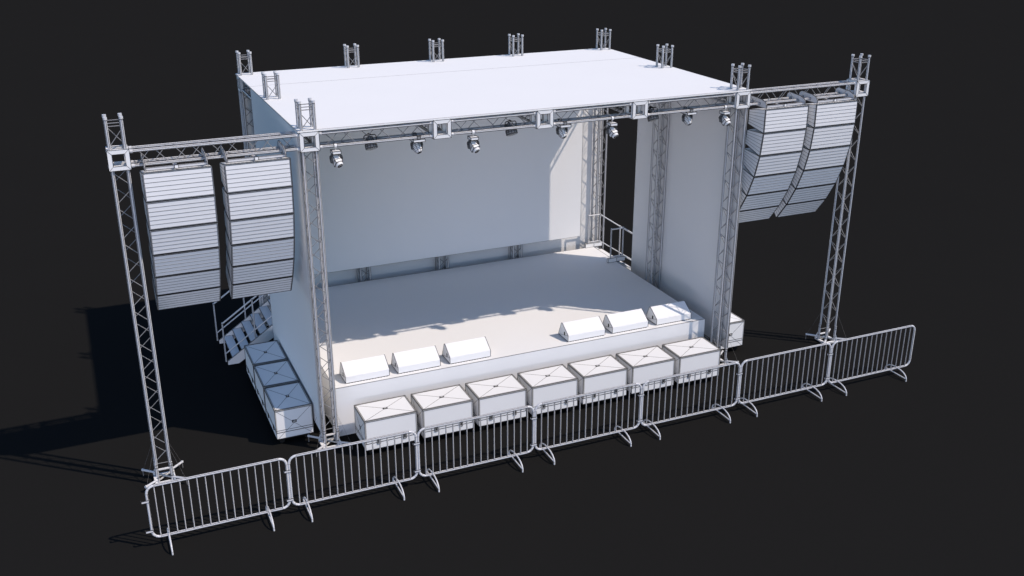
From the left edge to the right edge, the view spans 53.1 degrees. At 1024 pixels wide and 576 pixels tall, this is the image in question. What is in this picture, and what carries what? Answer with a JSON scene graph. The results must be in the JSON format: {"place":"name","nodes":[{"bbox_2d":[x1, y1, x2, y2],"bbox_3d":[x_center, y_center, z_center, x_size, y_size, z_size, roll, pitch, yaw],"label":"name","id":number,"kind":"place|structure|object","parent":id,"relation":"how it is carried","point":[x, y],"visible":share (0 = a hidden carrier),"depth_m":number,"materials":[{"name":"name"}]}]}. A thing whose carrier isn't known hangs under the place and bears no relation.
{"place":"outdoors","nodes":[
{"label":"outdoors","id":0,"kind":"place"},
{"bbox_2d":[0,0,1023,575],"bbox_3d":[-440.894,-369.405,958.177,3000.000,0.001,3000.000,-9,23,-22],"label":"ground","id":1,"kind":"structure","parent":0,"point":[920,472],"depth_m":23.97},
{"bbox_2d":[102,113,187,488],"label":"truss tower","id":2,"kind":"structure","parent":1,"relation":"on","point":[124,165],"depth_m":17.44,"materials":[{"name":"grey metal"}]},
{"bbox_2d":[128,131,299,167],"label":"truss beam","id":3,"kind":"structure","parent":2,"relation":"attached to","point":[213,142],"depth_m":17.21,"materials":[{"name":"white metal"}]},
{"bbox_2d":[139,147,220,309],"bbox_3d":[-5.723,-0.957,17.761,1.113,2.958,1.330,-9,23,-22],"label":"line array","id":4,"kind":"object","parent":3,"relation":"hanging from","point":[180,205],"visible":0.98,"depth_m":17.22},
{"bbox_2d":[219,140,294,298],"bbox_3d":[-4.534,-1.150,18.245,1.113,2.958,1.330,-9,23,-22],"label":"line array","id":5,"kind":"object","parent":3,"relation":"hanging from","point":[258,203],"visible":0.94,"depth_m":17.71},
{"bbox_2d":[141,458,290,554],"bbox_3d":[-4.925,3.592,17.202,2.404,1.187,0.679,-9,23,-22],"label":"crowd barrier","id":6,"kind":"object","parent":1,"relation":"on","point":[169,533],"visible":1,"depth_m":17.16,"materials":[{"name":"metal"}]},
{"bbox_2d":[213,291,273,364],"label":"stage stairs","id":7,"kind":"structure","parent":1,"relation":"on","point":[254,318],"depth_m":23.86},
{"bbox_2d":[235,50,267,326],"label":"truss tower","id":8,"kind":"structure","parent":1,"relation":"on","point":[240,86],"depth_m":22.83,"materials":[{"name":"grey metal"}]},
{"bbox_2d":[244,340,286,390],"bbox_3d":[-5.352,1.747,22.385,0.752,0.787,1.059,-9,23,-22],"label":"flight case","id":9,"kind":"object","parent":1,"relation":"on","point":[264,352],"visible":0.64,"depth_m":22.22,"materials":[{"name":"white wood"}]},
{"bbox_2d":[261,71,280,99],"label":"truss tower","id":10,"kind":"structure","parent":1,"relation":"on","point":[266,86],"depth_m":20.13,"materials":[{"name":"grey metal"}]},
{"bbox_2d":[240,79,250,98],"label":"truss beam","id":11,"kind":"structure","parent":10,"relation":"attached to","point":[245,92],"depth_m":22.30,"materials":[{"name":"silver metal"}]},
{"bbox_2d":[235,48,750,132],"bbox_3d":[-0.625,-4.419,21.967,9.390,0.030,6.227,-9,23,-22],"label":"roof cover","id":12,"kind":"object","parent":10,"relation":"on","point":[354,96],"visible":0.99,"depth_m":21.39,"materials":[{"name":"white fabric"}]},
{"bbox_2d":[253,360,298,413],"bbox_3d":[-4.905,2.124,21.436,0.752,0.787,1.059,-9,23,-22],"label":"flight case","id":13,"kind":"object","parent":1,"relation":"on","point":[274,374],"visible":0.56,"depth_m":21.27,"materials":[{"name":"white wood"}]},
{"bbox_2d":[264,382,313,442],"bbox_3d":[-4.457,2.501,20.487,0.752,0.787,1.059,-9,23,-22],"label":"flight case","id":14,"kind":"object","parent":1,"relation":"on","point":[289,413],"visible":0.98,"depth_m":20.11,"materials":[{"name":"white wood"}]},
{"bbox_2d":[294,98,352,456],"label":"truss tower","id":15,"kind":"structure","parent":1,"relation":"on","point":[313,146],"depth_m":18.69,"materials":[{"name":"grey metal"}]},
{"bbox_2d":[250,89,321,432],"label":"side wall","id":16,"kind":"structure","parent":15,"relation":"attached to","point":[292,322],"depth_m":19.90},
{"bbox_2d":[319,121,432,148],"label":"truss beam","id":17,"kind":"structure","parent":15,"relation":"attached to","point":[351,141],"depth_m":18.23,"materials":[{"name":"white metal"}]},
{"bbox_2d":[329,143,342,167],"bbox_3d":[-3.089,-2.326,18.009,0.227,0.424,0.263,-9,23,-22],"label":"spot light","id":18,"kind":"object","parent":17,"relation":"attached to","point":[336,159],"visible":1,"depth_m":17.98,"materials":[{"name":"grey metal"}]},
{"bbox_2d":[363,133,377,150],"bbox_3d":[-2.524,-2.595,18.320,0.248,0.305,0.237,9,23,21],"label":"par light","id":19,"kind":"object","parent":17,"relation":"attached to","point":[370,147],"visible":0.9,"depth_m":18.28,"materials":[{"name":"black metal"}]},
{"bbox_2d":[408,132,425,153],"bbox_3d":[-1.737,-2.625,18.680,0.229,0.359,0.349,-9,23,-22],"label":"wash light","id":20,"kind":"object","parent":17,"relation":"attached to","point":[416,145],"visible":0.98,"depth_m":18.63,"materials":[{"name":"grey metal"}]},
{"bbox_2d":[283,430,417,521],"bbox_3d":[-2.801,3.247,18.066,2.404,1.187,0.679,-9,23,-22],"label":"crowd barrier","id":21,"kind":"object","parent":1,"relation":"on","point":[306,503],"visible":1,"depth_m":18.02,"materials":[{"name":"metal"}]},
{"bbox_2d":[343,43,371,281],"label":"truss tower","id":22,"kind":"structure","parent":1,"relation":"on","point":[356,59],"depth_m":23.66,"materials":[{"name":"grey metal"}]},
{"bbox_2d":[418,124,440,131],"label":"truss beam","id":23,"kind":"structure","parent":22,"relation":"attached to","point":[424,128],"depth_m":19.14,"materials":[{"name":"silver metal"}]},
{"bbox_2d":[451,111,536,135],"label":"truss beam","id":24,"kind":"structure","parent":23,"relation":"attached to","point":[524,124],"depth_m":19.09,"materials":[{"name":"silver metal"}]},
{"bbox_2d":[427,119,451,138],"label":"sleeve block","id":25,"kind":"structure","parent":24,"relation":"attached to","point":[445,131],"depth_m":18.64,"materials":[{"name":"white metal"}]},
{"bbox_2d":[467,130,479,152],"bbox_3d":[-0.715,-2.711,18.975,0.227,0.424,0.263,-9,23,-22],"label":"spot light","id":26,"kind":"object","parent":24,"relation":"attached to","point":[473,145],"visible":1,"depth_m":18.95,"materials":[{"name":"grey metal"}]},
{"bbox_2d":[505,120,517,135],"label":"par light","id":27,"kind":"object","parent":24,"relation":"attached to","point":[512,132],"visible":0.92,"depth_m":19.30,"materials":[{"name":"black metal"}]},
{"bbox_2d":[529,109,553,128],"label":"sleeve block","id":28,"kind":"structure","parent":24,"relation":"attached to","point":[547,121],"depth_m":19.42,"materials":[{"name":"silver metal"}]},
{"bbox_2d":[354,395,417,453],"bbox_3d":[-2.458,2.688,20.015,1.059,0.787,0.752,-9,23,-22],"label":"subwoofer","id":29,"kind":"object","parent":1,"relation":"on","point":[383,417],"visible":0.82,"depth_m":19.75,"materials":[{"name":"wood"}]},
{"bbox_2d":[428,38,448,269],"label":"truss tower","id":30,"kind":"structure","parent":1,"relation":"on","point":[433,60],"depth_m":24.43,"materials":[{"name":"grey metal"}]},
{"bbox_2d":[238,83,601,306],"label":"back wall","id":31,"kind":"structure","parent":30,"relation":"attached to","point":[428,264],"depth_m":26.99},
{"bbox_2d":[304,107,583,274],"bbox_3d":[-1.733,-2.938,25.278,7.786,4.561,0.018,-9,23,-22],"label":"backdrop screen","id":32,"kind":"object","parent":30,"relation":"attached to","point":[385,203],"visible":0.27,"depth_m":25.55,"materials":[{"name":"white fabric"}]},
{"bbox_2d":[516,112,541,121],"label":"truss beam","id":33,"kind":"structure","parent":30,"relation":"attached to","point":[523,118],"depth_m":19.96,"materials":[{"name":"silver metal"}]},
{"bbox_2d":[411,384,472,441],"bbox_3d":[-1.393,2.515,20.448,1.059,0.787,0.752,-9,23,-22],"label":"subwoofer","id":34,"kind":"object","parent":1,"relation":"on","point":[443,405],"visible":0.77,"depth_m":20.17,"materials":[{"name":"wood"}]},
{"bbox_2d":[413,406,534,491],"bbox_3d":[-0.677,2.902,18.931,2.404,1.187,0.679,-9,23,-22],"label":"crowd barrier","id":35,"kind":"object","parent":1,"relation":"on","point":[433,473],"visible":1,"depth_m":18.87,"materials":[{"name":"metal"}]},
{"bbox_2d":[465,374,526,429],"bbox_3d":[-0.328,2.342,20.882,1.059,0.787,0.752,-9,23,-22],"label":"subwoofer","id":36,"kind":"object","parent":1,"relation":"on","point":[497,394],"visible":0.87,"depth_m":20.61,"materials":[{"name":"wood"}]},
{"bbox_2d":[315,247,704,435],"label":"stage platform","id":37,"kind":"structure","parent":1,"relation":"on","point":[516,312],"depth_m":23.27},
{"bbox_2d":[339,354,389,383],"bbox_3d":[-2.956,1.588,20.512,0.908,0.339,0.478,-9,23,-22],"label":"floor monitor","id":38,"kind":"object","parent":37,"relation":"on","point":[363,369],"visible":1,"depth_m":20.39,"materials":[{"name":"white plastic"}]},
{"bbox_2d":[391,345,440,373],"bbox_3d":[-1.967,1.427,20.914,0.908,0.339,0.478,-9,23,-22],"label":"floor monitor","id":39,"kind":"object","parent":37,"relation":"on","point":[414,360],"visible":1,"depth_m":20.79,"materials":[{"name":"white plastic"}]},
{"bbox_2d":[442,336,490,363],"bbox_3d":[-0.950,1.262,21.328,0.908,0.339,0.478,-9,23,-22],"label":"floor monitor","id":40,"kind":"object","parent":37,"relation":"on","point":[465,350],"visible":1,"depth_m":21.20,"materials":[{"name":"white plastic"}]},
{"bbox_2d":[558,316,604,341],"bbox_3d":[1.523,0.861,22.335,0.908,0.339,0.478,-9,23,-22],"label":"floor monitor","id":41,"kind":"object","parent":37,"relation":"on","point":[581,329],"visible":1,"depth_m":22.21,"materials":[{"name":"white plastic"}]},
{"bbox_2d":[603,308,647,333],"bbox_3d":[2.512,0.701,22.737,0.908,0.339,0.478,-9,23,-22],"label":"floor monitor","id":42,"kind":"object","parent":37,"relation":"on","point":[619,322],"visible":0.97,"depth_m":22.61,"materials":[{"name":"white plastic"}]},
{"bbox_2d":[646,301,690,324],"bbox_3d":[3.538,0.534,23.155,0.908,0.339,0.478,-9,23,-22],"label":"floor monitor","id":43,"kind":"object","parent":37,"relation":"on","point":[668,313],"visible":0.92,"depth_m":23.03,"materials":[{"name":"white plastic"}]},
{"bbox_2d":[508,33,523,258],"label":"truss tower","id":44,"kind":"structure","parent":1,"relation":"on","point":[517,51],"depth_m":25.20,"materials":[{"name":"grey metal"}]},
{"bbox_2d":[610,106,630,112],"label":"truss beam","id":45,"kind":"structure","parent":44,"relation":"attached to","point":[613,108],"depth_m":20.74,"materials":[{"name":"silver metal"}]},
{"bbox_2d":[554,103,631,125],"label":"truss beam","id":46,"kind":"structure","parent":45,"relation":"attached to","point":[597,117],"depth_m":19.88,"materials":[{"name":"silver metal"}]},
{"bbox_2d":[555,118,570,138],"bbox_3d":[0.961,-3.063,19.778,0.229,0.359,0.349,-9,23,-22],"label":"wash light","id":47,"kind":"object","parent":46,"relation":"attached to","point":[561,130],"visible":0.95,"depth_m":19.73,"materials":[{"name":"grey metal"}]},
{"bbox_2d":[606,116,617,137],"bbox_3d":[1.960,-3.146,20.064,0.227,0.424,0.263,-9,23,-22],"label":"spot light","id":48,"kind":"object","parent":46,"relation":"attached to","point":[612,130],"visible":1,"depth_m":20.04,"materials":[{"name":"grey metal"}]},
{"bbox_2d":[624,100,648,119],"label":"sleeve block","id":49,"kind":"structure","parent":46,"relation":"attached to","point":[636,113],"depth_m":20.18,"materials":[{"name":"silver metal"}]},
{"bbox_2d":[517,364,577,414],"bbox_3d":[0.738,2.169,21.315,1.059,0.787,0.752,-9,23,-22],"label":"subwoofer","id":50,"kind":"object","parent":1,"relation":"on","point":[550,383],"visible":0.78,"depth_m":21.03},
{"bbox_2d":[530,383,641,464],"bbox_3d":[1.447,2.558,19.795,2.404,1.187,0.679,-9,23,-22],"label":"crowd barrier","id":51,"kind":"object","parent":1,"relation":"on","point":[579,439],"visible":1,"depth_m":19.75,"materials":[{"name":"metal"}]},
{"bbox_2d":[567,355,627,407],"bbox_3d":[1.803,1.996,21.749,1.059,0.787,0.752,-9,23,-22],"label":"subwoofer","id":52,"kind":"object","parent":1,"relation":"on","point":[601,373],"visible":0.78,"depth_m":21.46,"materials":[{"name":"white"}]},
{"bbox_2d":[590,28,611,248],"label":"truss tower","id":53,"kind":"structure","parent":1,"relation":"on","point":[605,34],"depth_m":27.23,"materials":[{"name":"grey metal"}]},
{"bbox_2d":[584,213,631,269],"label":"stage stairs","id":54,"kind":"structure","parent":1,"relation":"on","point":[619,258],"depth_m":27.50,"materials":[{"name":"white metal"}]},
{"bbox_2d":[616,345,674,396],"bbox_3d":[2.868,1.823,22.182,1.059,0.787,0.752,-9,23,-22],"label":"subwoofer","id":55,"kind":"object","parent":1,"relation":"on","point":[643,365],"visible":0.69,"depth_m":21.89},
{"bbox_2d":[645,44,673,288],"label":"truss tower","id":56,"kind":"structure","parent":1,"relation":"on","point":[666,52],"depth_m":24.63,"materials":[{"name":"grey metal"}]},
{"bbox_2d":[636,362,740,439],"bbox_3d":[3.571,2.213,20.660,2.404,1.187,0.679,-9,23,-22],"label":"crowd barrier","id":57,"kind":"object","parent":1,"relation":"on","point":[692,413],"visible":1,"depth_m":20.63,"materials":[{"name":"metal"}]},
{"bbox_2d":[662,337,720,386],"bbox_3d":[3.933,1.651,22.616,1.059,0.787,0.752,-9,23,-22],"label":"subwoofer","id":58,"kind":"object","parent":1,"relation":"on","point":[692,354],"visible":0.73,"depth_m":22.33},
{"bbox_2d":[704,312,744,349],"bbox_3d":[4.867,0.988,24.282,0.752,0.787,1.059,-9,23,-22],"label":"subwoofer","id":59,"kind":"object","parent":1,"relation":"on","point":[736,330],"visible":0.34,"depth_m":23.89,"materials":[{"name":"white"}]},
{"bbox_2d":[707,63,750,364],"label":"truss tower","id":60,"kind":"structure","parent":1,"relation":"on","point":[738,103],"depth_m":22.01,"materials":[{"name":"grey metal"}]},
{"bbox_2d":[641,93,735,115],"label":"truss beam","id":61,"kind":"structure","parent":60,"relation":"attached to","point":[699,107],"depth_m":20.72,"materials":[{"name":"silver metal"}]},
{"bbox_2d":[647,106,658,121],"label":"par light","id":62,"kind":"object","parent":61,"relation":"attached to","point":[653,117],"visible":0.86,"depth_m":20.46,"materials":[{"name":"black metal"}]},
{"bbox_2d":[682,106,696,124],"bbox_3d":[3.561,-3.485,20.836,0.229,0.359,0.349,-9,23,-22],"label":"wash light","id":63,"kind":"object","parent":61,"relation":"attached to","point":[687,117],"visible":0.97,"depth_m":20.78,"materials":[{"name":"grey metal"}]},
{"bbox_2d":[719,105,730,125],"bbox_3d":[4.369,-3.537,21.044,0.227,0.424,0.263,-9,23,-22],"label":"spot light","id":64,"kind":"object","parent":61,"relation":"attached to","point":[724,118],"visible":1,"depth_m":21.01,"materials":[{"name":"grey metal"}]},
{"bbox_2d":[631,95,747,349],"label":"side wall","id":65,"kind":"structure","parent":60,"relation":"attached to","point":[695,166],"depth_m":23.86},
{"bbox_2d":[709,97,733,102],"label":"truss beam","id":66,"kind":"structure","parent":60,"relation":"attached to","point":[720,100],"depth_m":21.61,"materials":[{"name":"silver metal"}]},
{"bbox_2d":[750,80,855,105],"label":"truss beam","id":67,"kind":"structure","parent":60,"relation":"attached to","point":[789,88],"depth_m":21.73,"materials":[{"name":"silver metal"}]},
{"bbox_2d":[739,92,808,222],"bbox_3d":[5.454,-2.771,22.310,1.113,2.958,1.330,-9,23,-22],"label":"line array","id":68,"kind":"object","parent":67,"relation":"hanging from","point":[775,139],"visible":0.8,"depth_m":21.73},
{"bbox_2d":[774,87,857,217],"bbox_3d":[6.645,-2.964,22.794,1.113,2.958,1.330,-9,23,-22],"label":"line array","id":69,"kind":"object","parent":67,"relation":"hanging from","point":[829,134],"visible":0.88,"depth_m":22.24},
{"bbox_2d":[734,343,831,416],"bbox_3d":[5.695,1.868,21.524,2.404,1.187,0.679,-9,23,-22],"label":"crowd barrier","id":70,"kind":"object","parent":1,"relation":"on","point":[785,392],"visible":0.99,"depth_m":21.49,"materials":[{"name":"metal"}]},
{"bbox_2d":[805,53,870,348],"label":"truss tower","id":71,"kind":"structure","parent":1,"relation":"on","point":[859,81],"depth_m":23.39,"materials":[{"name":"grey metal"}]},
{"bbox_2d":[824,325,915,395],"bbox_3d":[7.819,1.523,22.389,2.404,1.187,0.679,-9,23,-22],"label":"crowd barrier","id":72,"kind":"object","parent":1,"relation":"on","point":[876,371],"visible":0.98,"depth_m":22.36,"materials":[{"name":"metal"}]}
]}

